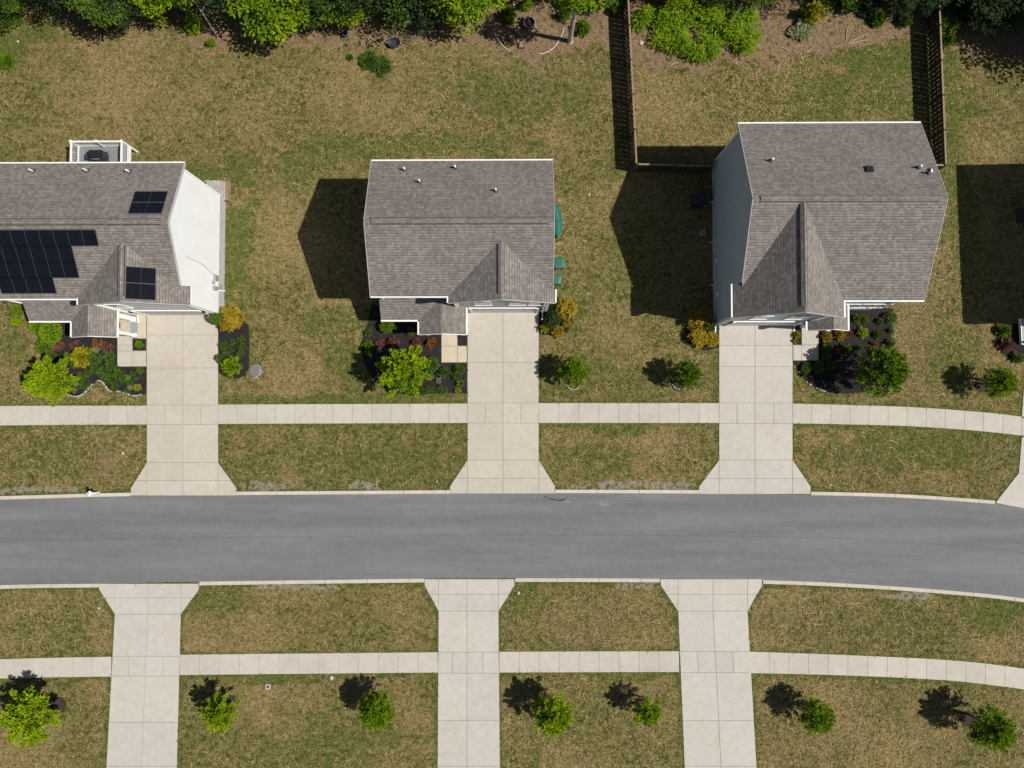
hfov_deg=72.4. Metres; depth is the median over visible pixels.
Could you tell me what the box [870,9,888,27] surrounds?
shrub
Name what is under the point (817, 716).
young tree
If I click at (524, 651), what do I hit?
paving joints
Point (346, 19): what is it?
woodland tree
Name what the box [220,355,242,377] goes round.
shrub
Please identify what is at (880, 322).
shrub
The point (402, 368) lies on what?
young tree
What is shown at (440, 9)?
woodland tree
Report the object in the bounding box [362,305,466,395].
flower bed
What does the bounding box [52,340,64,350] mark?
red shrub
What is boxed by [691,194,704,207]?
air conditioner
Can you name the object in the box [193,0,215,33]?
bare trunk
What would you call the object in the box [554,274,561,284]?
wheeled bin
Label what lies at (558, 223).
canoe
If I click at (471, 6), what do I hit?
woodland tree
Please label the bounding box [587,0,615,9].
woodland tree
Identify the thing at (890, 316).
shrub
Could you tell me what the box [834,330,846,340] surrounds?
golden shrub
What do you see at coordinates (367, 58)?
shrub
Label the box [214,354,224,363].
perennial
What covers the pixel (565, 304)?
golden shrub
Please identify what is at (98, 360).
perennial
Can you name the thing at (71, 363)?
perennial
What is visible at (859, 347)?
perennial
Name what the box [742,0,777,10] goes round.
woodland tree
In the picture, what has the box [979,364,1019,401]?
young tree
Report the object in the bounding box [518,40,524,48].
folding chair
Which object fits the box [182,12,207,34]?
shrub
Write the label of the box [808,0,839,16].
shrub
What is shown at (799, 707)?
mulch ring
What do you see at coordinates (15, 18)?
shrub
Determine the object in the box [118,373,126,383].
perennial
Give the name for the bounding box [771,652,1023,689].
paving joints
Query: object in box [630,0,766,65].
undergrowth
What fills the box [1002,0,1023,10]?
woodland tree
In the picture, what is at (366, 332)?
perennial
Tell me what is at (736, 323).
garage door
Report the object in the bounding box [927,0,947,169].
wooden fence
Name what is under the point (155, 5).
woodland tree
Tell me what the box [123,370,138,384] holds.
strap plant
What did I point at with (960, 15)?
shrub
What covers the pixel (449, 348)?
front walk
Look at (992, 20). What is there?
woodland tree
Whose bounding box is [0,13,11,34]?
shrub
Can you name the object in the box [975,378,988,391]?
mulch ring
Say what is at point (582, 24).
shrub
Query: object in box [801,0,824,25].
shrub
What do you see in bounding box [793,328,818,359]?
front walk
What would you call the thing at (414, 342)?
red shrub
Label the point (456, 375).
perennial
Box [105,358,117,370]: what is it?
perennial
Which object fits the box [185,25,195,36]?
shrub
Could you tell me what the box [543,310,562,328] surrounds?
evergreen shrub
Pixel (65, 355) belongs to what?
shrub
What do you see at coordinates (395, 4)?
woodland tree
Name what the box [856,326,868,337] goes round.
shrub
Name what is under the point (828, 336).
golden shrub
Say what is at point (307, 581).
kerb
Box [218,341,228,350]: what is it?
perennial
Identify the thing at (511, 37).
tree stump
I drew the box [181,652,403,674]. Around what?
paving joints
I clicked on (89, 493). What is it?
mailbox
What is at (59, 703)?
mulch ring
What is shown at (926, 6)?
woodland tree
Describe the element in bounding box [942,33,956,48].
shrub
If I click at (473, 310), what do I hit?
garage door
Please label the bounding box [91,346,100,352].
perennial
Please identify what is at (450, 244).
detached house
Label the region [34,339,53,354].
shrub
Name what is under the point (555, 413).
sidewalk
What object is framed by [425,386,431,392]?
perennial
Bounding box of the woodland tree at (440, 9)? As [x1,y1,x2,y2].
[408,0,452,21]
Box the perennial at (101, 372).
[95,366,109,378]
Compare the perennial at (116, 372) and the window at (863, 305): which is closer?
the window at (863, 305)
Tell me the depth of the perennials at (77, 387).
52.31 m
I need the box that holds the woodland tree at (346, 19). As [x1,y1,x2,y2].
[322,0,371,29]
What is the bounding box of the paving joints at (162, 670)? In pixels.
[128,591,197,765]
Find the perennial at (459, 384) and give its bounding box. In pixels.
[455,379,463,387]
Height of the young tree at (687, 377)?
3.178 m
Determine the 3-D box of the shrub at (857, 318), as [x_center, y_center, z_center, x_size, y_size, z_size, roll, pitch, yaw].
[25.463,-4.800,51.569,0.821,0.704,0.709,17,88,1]
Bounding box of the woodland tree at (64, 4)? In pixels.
[28,0,77,15]
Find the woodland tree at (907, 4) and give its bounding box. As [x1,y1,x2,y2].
[887,0,925,18]
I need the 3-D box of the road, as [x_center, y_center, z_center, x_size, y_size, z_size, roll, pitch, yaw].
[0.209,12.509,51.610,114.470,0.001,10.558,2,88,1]
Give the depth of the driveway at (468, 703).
51.34 m
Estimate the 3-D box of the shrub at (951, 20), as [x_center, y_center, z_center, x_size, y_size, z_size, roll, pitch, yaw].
[32.397,-26.663,52.042,2.090,1.432,1.903,0,88,1]
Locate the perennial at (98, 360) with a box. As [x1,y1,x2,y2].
[88,352,102,365]
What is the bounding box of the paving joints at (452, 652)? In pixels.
[424,579,512,767]
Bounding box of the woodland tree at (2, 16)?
[0,0,8,32]
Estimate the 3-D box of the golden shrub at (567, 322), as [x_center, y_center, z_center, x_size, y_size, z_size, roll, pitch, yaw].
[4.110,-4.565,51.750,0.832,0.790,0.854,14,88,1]
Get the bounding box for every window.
[103,304,132,307]
[474,301,491,305]
[509,301,525,305]
[528,302,543,305]
[749,316,773,319]
[784,316,809,319]
[846,304,861,307]
[852,304,877,307]
[868,304,893,307]
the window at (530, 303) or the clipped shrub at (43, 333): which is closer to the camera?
the window at (530, 303)
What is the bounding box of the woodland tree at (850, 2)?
[841,0,857,5]
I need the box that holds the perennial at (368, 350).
[364,346,374,357]
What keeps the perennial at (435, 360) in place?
on the flower bed at (405, 340)
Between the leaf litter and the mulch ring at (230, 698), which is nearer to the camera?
the mulch ring at (230, 698)
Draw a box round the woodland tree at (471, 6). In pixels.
[427,0,508,36]
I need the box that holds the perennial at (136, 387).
[133,384,140,390]
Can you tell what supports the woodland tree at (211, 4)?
on the ground at (490, 92)
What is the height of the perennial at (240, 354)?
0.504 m
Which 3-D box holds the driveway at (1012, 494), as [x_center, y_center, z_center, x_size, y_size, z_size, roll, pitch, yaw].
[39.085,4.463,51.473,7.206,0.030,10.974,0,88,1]
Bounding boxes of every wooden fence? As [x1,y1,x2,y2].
[624,0,712,173]
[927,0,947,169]
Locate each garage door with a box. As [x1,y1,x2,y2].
[138,311,207,314]
[471,309,536,312]
[728,322,800,325]
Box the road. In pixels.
[0,493,1023,597]
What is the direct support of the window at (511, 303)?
in the detached house at (450, 244)
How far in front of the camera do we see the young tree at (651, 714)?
48.91 m
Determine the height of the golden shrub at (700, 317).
1.391 m
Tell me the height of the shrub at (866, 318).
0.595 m
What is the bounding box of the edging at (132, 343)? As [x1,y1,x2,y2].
[132,337,145,350]
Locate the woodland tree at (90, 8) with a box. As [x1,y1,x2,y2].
[65,0,129,30]
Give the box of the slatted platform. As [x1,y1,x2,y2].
[204,180,230,201]
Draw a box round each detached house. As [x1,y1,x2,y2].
[0,162,225,337]
[363,159,556,334]
[709,121,947,331]
[1018,318,1023,344]
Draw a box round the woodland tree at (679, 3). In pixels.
[666,0,692,8]
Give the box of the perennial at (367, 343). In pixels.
[361,339,373,348]
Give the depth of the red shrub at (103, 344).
52.02 m
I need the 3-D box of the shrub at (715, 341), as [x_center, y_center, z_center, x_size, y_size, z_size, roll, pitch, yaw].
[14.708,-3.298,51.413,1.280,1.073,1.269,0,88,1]
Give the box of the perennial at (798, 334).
[793,331,801,338]
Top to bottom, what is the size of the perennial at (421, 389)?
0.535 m
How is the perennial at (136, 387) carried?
on the flower bed at (66, 339)
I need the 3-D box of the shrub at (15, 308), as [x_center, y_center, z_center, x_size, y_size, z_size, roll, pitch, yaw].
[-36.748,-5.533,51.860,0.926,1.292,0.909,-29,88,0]
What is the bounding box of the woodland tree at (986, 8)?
[956,0,1004,18]
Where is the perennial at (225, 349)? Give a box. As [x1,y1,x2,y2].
[221,346,232,356]
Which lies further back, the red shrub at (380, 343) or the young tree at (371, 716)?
the red shrub at (380, 343)
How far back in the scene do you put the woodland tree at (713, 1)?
51.31 m
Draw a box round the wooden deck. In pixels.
[69,140,137,161]
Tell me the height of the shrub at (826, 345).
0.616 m
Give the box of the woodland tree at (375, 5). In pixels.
[337,0,392,22]
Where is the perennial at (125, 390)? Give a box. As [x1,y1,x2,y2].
[123,387,130,393]
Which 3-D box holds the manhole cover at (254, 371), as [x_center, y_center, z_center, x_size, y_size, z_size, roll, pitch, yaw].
[-19.109,-1.009,52.230,1.003,0.050,0.944,0,88,1]
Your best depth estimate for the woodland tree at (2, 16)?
51.27 m
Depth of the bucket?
52.70 m
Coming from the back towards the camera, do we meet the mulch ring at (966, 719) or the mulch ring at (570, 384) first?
the mulch ring at (570, 384)
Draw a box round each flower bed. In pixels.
[37,321,145,395]
[133,339,145,349]
[218,315,248,378]
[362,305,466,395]
[458,335,466,345]
[539,309,573,334]
[686,324,718,350]
[793,308,892,393]
[793,327,800,344]
[995,324,1023,360]
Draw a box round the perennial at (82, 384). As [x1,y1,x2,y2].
[78,379,89,389]
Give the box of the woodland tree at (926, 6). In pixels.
[912,0,950,16]
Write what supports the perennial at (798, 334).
on the flower bed at (797, 329)
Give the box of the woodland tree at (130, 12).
[94,0,140,30]
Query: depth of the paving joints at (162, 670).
51.58 m
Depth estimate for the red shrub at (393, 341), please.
51.88 m
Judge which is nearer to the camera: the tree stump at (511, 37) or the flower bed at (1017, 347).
the flower bed at (1017, 347)
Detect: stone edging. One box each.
[69,384,92,396]
[97,380,141,395]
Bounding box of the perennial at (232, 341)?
[229,338,236,345]
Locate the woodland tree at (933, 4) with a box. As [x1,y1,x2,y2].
[923,0,944,6]
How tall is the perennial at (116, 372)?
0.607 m
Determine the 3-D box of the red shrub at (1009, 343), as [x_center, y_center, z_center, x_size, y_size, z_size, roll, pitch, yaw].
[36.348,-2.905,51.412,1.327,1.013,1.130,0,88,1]
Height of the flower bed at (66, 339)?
0.050 m
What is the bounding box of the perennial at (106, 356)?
[102,351,115,361]
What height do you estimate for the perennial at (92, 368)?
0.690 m
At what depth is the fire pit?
52.66 m
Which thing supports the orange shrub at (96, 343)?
on the flower bed at (66, 339)
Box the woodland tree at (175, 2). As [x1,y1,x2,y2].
[150,0,196,12]
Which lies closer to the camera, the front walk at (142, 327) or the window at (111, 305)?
the window at (111, 305)
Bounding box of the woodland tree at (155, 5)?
[121,0,183,25]
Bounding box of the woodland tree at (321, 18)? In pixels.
[269,0,333,28]
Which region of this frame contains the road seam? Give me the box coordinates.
[5,535,1021,552]
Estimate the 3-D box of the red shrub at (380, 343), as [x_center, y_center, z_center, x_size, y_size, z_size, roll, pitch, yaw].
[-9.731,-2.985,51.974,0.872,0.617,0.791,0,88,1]
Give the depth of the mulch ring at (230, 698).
51.43 m
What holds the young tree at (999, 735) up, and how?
on the ground at (490, 92)
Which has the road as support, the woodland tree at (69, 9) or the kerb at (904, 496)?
the kerb at (904, 496)
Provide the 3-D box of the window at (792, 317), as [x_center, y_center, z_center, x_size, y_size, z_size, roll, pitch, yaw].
[19.302,-4.483,47.317,1.210,1.590,0.075,0,88,1]
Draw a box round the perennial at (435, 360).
[426,355,439,371]
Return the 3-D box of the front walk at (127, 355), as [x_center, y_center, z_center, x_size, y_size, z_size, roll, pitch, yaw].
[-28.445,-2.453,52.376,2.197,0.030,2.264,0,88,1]
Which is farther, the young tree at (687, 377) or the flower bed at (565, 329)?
the flower bed at (565, 329)
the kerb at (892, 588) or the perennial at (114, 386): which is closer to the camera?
the kerb at (892, 588)
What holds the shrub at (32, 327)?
on the flower bed at (66, 339)
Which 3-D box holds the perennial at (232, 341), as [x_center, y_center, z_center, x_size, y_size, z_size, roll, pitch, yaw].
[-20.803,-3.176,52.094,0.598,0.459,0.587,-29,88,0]
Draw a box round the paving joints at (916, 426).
[793,404,1020,435]
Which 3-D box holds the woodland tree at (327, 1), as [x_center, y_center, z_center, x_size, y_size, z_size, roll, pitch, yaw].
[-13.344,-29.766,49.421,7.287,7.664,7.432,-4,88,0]
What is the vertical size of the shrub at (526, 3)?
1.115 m
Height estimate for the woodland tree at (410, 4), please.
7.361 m
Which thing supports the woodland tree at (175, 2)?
on the ground at (490, 92)
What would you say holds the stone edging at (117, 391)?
on the ground at (490, 92)
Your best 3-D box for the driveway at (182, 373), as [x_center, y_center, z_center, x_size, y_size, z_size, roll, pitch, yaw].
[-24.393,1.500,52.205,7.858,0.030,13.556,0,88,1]
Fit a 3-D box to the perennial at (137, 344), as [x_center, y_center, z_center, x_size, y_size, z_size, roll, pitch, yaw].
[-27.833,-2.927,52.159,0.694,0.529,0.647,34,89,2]
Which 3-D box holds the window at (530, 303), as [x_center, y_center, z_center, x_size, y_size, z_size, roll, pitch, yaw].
[1.696,-5.472,47.526,1.210,1.590,0.075,0,88,1]
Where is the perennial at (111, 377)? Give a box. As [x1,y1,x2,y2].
[104,372,117,383]
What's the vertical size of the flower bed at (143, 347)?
0.050 m
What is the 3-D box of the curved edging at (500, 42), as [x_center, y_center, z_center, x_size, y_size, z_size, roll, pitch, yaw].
[-0.820,-25.786,52.826,0.263,0.100,2.032,-40,88,-1]
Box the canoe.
[554,202,561,237]
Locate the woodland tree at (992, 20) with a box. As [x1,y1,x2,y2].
[964,0,1013,35]
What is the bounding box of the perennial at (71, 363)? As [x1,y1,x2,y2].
[70,360,76,368]
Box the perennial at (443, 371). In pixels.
[437,367,451,378]
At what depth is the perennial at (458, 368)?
51.81 m
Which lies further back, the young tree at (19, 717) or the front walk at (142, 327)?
the front walk at (142, 327)
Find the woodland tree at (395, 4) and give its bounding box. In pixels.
[367,0,424,33]
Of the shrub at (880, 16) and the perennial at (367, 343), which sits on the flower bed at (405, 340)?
the perennial at (367, 343)
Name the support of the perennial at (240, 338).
on the flower bed at (226, 335)
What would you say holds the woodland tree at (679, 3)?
on the ground at (490, 92)
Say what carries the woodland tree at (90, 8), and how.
on the ground at (490, 92)
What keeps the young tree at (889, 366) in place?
on the flower bed at (839, 379)
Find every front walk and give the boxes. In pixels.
[117,336,145,365]
[137,314,145,337]
[442,334,466,361]
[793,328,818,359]
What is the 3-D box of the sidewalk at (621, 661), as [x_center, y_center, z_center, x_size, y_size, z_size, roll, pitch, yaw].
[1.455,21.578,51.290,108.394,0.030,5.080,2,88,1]
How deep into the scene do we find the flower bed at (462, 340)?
52.13 m
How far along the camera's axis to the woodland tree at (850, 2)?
50.53 m
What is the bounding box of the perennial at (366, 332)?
[364,329,371,335]
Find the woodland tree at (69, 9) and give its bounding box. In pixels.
[59,0,91,11]
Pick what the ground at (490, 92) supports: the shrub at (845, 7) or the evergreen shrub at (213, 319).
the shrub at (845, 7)
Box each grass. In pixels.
[0,0,1023,767]
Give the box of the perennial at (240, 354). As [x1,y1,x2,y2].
[236,350,245,358]
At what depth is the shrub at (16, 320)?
52.05 m
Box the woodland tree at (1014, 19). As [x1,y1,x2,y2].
[987,0,1023,35]
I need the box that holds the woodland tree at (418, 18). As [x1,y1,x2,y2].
[391,0,439,36]
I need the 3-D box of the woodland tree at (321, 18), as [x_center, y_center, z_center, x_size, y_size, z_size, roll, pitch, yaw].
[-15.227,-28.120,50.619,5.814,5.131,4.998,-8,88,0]
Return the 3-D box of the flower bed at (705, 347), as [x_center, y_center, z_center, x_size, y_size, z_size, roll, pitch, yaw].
[14.140,-3.605,51.988,2.412,0.050,2.310,0,88,1]
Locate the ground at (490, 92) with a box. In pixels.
[0,0,1023,767]
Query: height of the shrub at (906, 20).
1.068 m
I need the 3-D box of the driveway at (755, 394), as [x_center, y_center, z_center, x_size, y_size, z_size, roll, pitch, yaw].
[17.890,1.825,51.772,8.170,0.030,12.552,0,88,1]
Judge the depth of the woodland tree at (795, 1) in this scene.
50.85 m
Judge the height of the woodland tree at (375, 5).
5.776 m
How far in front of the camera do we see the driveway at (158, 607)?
51.57 m
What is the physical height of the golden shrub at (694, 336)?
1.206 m
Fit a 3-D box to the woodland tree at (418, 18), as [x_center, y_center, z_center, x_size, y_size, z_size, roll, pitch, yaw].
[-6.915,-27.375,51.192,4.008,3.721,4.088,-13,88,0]
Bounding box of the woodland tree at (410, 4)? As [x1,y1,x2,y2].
[400,0,432,16]
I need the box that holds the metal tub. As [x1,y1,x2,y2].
[386,37,400,47]
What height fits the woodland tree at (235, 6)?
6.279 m
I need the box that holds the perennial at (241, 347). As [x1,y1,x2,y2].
[236,342,246,350]
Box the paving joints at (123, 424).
[0,406,146,425]
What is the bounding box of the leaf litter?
[27,1,1023,72]
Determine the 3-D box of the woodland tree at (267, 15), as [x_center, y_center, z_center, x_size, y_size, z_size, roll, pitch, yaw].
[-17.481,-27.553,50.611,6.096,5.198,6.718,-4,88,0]
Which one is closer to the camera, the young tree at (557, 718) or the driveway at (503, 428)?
the young tree at (557, 718)
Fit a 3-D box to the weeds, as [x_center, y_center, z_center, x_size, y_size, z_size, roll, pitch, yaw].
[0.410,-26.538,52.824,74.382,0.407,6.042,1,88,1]
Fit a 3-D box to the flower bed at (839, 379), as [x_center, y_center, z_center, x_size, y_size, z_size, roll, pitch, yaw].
[24.545,-2.526,51.848,7.440,0.050,6.534,0,88,1]
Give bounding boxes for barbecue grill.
[86,150,108,161]
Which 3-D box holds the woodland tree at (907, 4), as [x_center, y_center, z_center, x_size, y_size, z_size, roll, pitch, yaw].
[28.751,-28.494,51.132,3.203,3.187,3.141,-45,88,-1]
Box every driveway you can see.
[99,584,198,767]
[131,315,235,494]
[425,579,513,767]
[450,312,554,492]
[661,579,761,767]
[699,325,810,493]
[996,393,1023,507]
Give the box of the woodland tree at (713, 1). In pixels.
[702,0,730,6]
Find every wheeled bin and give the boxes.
[554,257,564,270]
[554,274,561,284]
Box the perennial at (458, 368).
[453,364,464,374]
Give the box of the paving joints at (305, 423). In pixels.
[219,404,371,423]
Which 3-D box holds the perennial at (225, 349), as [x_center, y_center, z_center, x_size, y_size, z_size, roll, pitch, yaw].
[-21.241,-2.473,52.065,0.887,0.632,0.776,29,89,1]
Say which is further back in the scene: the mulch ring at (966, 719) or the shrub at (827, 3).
the shrub at (827, 3)
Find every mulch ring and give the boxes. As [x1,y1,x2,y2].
[46,697,66,714]
[225,695,235,704]
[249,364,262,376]
[564,377,581,387]
[637,696,646,704]
[671,374,684,390]
[797,700,807,711]
[960,711,974,726]
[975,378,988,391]
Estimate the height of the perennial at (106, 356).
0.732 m
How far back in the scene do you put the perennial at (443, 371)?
51.81 m
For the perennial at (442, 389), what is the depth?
51.75 m
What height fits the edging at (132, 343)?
0.010 m
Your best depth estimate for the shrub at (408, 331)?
51.85 m
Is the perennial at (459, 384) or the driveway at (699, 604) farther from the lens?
the perennial at (459, 384)
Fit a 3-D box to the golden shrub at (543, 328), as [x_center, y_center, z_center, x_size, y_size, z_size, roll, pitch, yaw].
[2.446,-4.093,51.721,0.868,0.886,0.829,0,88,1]
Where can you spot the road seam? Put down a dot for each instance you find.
(462, 535)
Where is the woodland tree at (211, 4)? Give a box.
[181,0,239,22]
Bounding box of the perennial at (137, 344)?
[134,341,143,348]
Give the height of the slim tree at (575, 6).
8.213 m
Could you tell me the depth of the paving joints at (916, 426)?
51.61 m
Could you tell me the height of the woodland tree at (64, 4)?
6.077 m
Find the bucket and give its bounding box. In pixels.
[342,30,347,37]
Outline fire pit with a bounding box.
[524,16,535,28]
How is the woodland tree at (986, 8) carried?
on the ground at (490, 92)
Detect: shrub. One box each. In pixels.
[0,1,23,26]
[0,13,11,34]
[0,53,15,69]
[10,304,24,316]
[10,316,26,326]
[28,323,39,331]
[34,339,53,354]
[37,323,62,345]
[46,351,57,361]
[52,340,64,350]
[62,351,70,360]
[69,345,92,368]
[91,338,102,349]
[99,341,113,352]
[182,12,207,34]
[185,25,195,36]
[205,37,217,48]
[210,312,223,324]
[218,303,244,332]
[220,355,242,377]
[346,53,352,61]
[358,49,377,72]
[370,55,393,77]
[375,339,386,348]
[378,321,394,333]
[387,336,399,347]
[406,327,414,335]
[410,337,420,346]
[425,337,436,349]
[498,4,517,25]
[519,0,532,11]
[540,324,550,333]
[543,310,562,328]
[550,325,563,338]
[555,7,568,23]
[556,297,577,318]
[561,318,572,328]
[574,19,590,38]
[608,0,624,16]
[687,305,711,334]
[687,328,708,348]
[703,321,715,331]
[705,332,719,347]
[786,18,813,41]
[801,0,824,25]
[801,362,812,372]
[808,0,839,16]
[813,360,824,373]
[820,331,832,342]
[821,343,831,351]
[821,351,831,361]
[826,360,836,370]
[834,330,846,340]
[836,0,862,13]
[840,343,852,355]
[845,330,853,338]
[851,314,861,323]
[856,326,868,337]
[858,0,881,17]
[860,315,869,323]
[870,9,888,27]
[873,331,881,339]
[876,318,884,325]
[885,312,897,323]
[885,338,895,349]
[895,12,912,29]
[937,11,961,36]
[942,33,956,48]
[946,0,988,27]
[994,323,1012,337]
[997,337,1015,351]
[1010,351,1023,364]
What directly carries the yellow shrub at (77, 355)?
on the flower bed at (66, 339)
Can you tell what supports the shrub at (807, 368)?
on the flower bed at (839, 379)
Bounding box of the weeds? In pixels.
[30,0,1012,72]
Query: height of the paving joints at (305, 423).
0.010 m
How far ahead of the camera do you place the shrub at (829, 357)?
51.46 m
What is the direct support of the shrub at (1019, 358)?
on the flower bed at (1017, 347)
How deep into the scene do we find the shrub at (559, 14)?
52.50 m
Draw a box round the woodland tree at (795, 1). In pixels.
[786,0,805,10]
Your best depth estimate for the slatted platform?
52.32 m
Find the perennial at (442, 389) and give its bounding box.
[437,384,447,394]
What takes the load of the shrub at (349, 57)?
on the ground at (490, 92)
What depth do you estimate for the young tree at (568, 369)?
49.74 m
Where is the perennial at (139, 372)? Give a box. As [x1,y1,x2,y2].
[135,366,144,374]
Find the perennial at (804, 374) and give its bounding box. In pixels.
[800,371,808,377]
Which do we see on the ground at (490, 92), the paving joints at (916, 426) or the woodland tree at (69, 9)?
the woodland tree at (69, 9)
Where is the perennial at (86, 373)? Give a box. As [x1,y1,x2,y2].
[84,368,93,377]
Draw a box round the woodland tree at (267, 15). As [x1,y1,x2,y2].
[222,0,309,45]
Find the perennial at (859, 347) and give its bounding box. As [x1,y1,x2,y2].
[854,344,863,351]
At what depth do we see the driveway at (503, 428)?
51.94 m
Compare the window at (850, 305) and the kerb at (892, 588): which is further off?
the kerb at (892, 588)
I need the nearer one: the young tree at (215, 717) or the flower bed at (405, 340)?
the young tree at (215, 717)
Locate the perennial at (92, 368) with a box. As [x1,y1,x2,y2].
[89,364,98,373]
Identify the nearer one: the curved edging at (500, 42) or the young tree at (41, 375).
the young tree at (41, 375)
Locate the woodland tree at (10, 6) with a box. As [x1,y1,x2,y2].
[0,0,28,16]
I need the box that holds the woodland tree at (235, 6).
[223,2,248,13]
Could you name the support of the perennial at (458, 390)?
on the flower bed at (405, 340)
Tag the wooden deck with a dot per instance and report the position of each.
(121, 152)
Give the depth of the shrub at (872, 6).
52.00 m
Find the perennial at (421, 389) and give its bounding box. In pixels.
[416,385,424,394]
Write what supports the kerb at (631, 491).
on the ground at (490, 92)
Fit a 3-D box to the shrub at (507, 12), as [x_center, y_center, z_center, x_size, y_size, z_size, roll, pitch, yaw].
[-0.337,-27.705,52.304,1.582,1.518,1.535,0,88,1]
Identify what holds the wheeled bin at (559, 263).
on the ground at (490, 92)
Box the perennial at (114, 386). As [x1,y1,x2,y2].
[110,382,118,390]
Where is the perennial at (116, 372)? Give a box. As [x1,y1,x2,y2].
[112,368,122,376]
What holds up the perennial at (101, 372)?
on the flower bed at (66, 339)
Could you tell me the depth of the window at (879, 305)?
49.41 m
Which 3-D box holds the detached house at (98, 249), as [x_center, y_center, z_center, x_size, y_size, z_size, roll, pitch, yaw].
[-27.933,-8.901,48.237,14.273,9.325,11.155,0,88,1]
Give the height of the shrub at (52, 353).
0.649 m
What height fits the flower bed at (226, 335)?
0.050 m
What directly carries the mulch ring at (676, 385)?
on the ground at (490, 92)
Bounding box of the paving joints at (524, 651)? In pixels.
[502,651,551,672]
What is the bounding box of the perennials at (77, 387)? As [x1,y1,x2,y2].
[68,372,84,389]
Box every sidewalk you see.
[0,403,1021,435]
[0,651,1023,688]
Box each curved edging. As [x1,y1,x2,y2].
[493,31,510,51]
[539,27,563,54]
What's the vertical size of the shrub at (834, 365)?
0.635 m
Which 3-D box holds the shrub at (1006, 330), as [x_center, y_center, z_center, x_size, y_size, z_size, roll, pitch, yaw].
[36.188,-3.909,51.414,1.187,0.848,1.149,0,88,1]
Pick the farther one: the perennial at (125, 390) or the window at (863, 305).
the perennial at (125, 390)
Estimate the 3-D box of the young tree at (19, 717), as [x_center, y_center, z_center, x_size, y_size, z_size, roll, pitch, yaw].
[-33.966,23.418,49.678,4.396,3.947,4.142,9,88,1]
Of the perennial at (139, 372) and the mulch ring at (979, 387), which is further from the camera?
the perennial at (139, 372)
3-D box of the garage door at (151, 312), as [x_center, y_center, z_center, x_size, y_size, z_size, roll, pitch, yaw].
[-24.812,-5.203,51.339,4.700,2.145,0.062,0,88,1]
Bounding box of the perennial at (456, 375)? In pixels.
[451,371,462,380]
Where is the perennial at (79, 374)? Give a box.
[76,371,86,379]
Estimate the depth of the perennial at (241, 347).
52.05 m
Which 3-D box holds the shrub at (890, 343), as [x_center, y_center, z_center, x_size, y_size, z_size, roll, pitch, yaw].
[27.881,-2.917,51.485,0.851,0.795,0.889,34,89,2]
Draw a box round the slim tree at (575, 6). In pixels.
[553,0,604,43]
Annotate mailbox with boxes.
[87,491,99,495]
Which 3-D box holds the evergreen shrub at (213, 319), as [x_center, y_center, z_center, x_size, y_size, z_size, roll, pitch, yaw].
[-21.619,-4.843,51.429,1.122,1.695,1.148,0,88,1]
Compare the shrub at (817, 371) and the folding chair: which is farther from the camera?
the folding chair
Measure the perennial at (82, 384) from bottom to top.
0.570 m
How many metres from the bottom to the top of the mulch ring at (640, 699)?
0.050 m
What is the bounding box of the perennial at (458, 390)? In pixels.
[455,387,461,394]
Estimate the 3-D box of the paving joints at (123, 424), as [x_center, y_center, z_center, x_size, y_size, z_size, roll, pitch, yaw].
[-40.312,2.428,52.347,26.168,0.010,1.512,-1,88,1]
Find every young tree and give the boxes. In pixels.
[0,685,61,748]
[22,355,81,406]
[199,691,240,734]
[357,689,396,730]
[373,344,431,400]
[531,690,573,737]
[556,356,590,387]
[631,694,663,727]
[670,359,703,391]
[797,695,836,735]
[850,344,910,399]
[966,700,1017,754]
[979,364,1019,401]
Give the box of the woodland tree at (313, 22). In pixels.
[293,0,334,29]
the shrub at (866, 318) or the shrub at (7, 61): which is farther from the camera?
the shrub at (7, 61)
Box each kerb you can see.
[0,493,130,499]
[0,584,98,588]
[199,579,423,584]
[236,490,449,494]
[515,578,659,581]
[555,490,698,493]
[763,580,1023,601]
[811,492,994,503]
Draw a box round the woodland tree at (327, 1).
[312,0,344,14]
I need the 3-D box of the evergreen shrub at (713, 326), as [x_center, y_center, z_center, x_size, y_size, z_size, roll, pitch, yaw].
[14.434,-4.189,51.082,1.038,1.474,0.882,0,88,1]
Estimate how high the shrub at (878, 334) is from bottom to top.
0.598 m
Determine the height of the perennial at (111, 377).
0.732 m
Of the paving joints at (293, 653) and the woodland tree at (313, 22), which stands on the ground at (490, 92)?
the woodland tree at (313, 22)
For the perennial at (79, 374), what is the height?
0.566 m
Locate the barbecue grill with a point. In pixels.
(99, 155)
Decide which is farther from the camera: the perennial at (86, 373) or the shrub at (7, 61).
the shrub at (7, 61)
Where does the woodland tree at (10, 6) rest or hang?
on the ground at (490, 92)
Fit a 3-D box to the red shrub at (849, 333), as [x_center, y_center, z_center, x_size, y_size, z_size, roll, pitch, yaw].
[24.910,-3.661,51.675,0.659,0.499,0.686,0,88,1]
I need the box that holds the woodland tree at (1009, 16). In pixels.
[972,0,1023,28]
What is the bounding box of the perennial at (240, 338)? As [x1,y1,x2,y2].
[236,335,245,342]
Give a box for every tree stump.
[508,33,514,41]
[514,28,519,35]

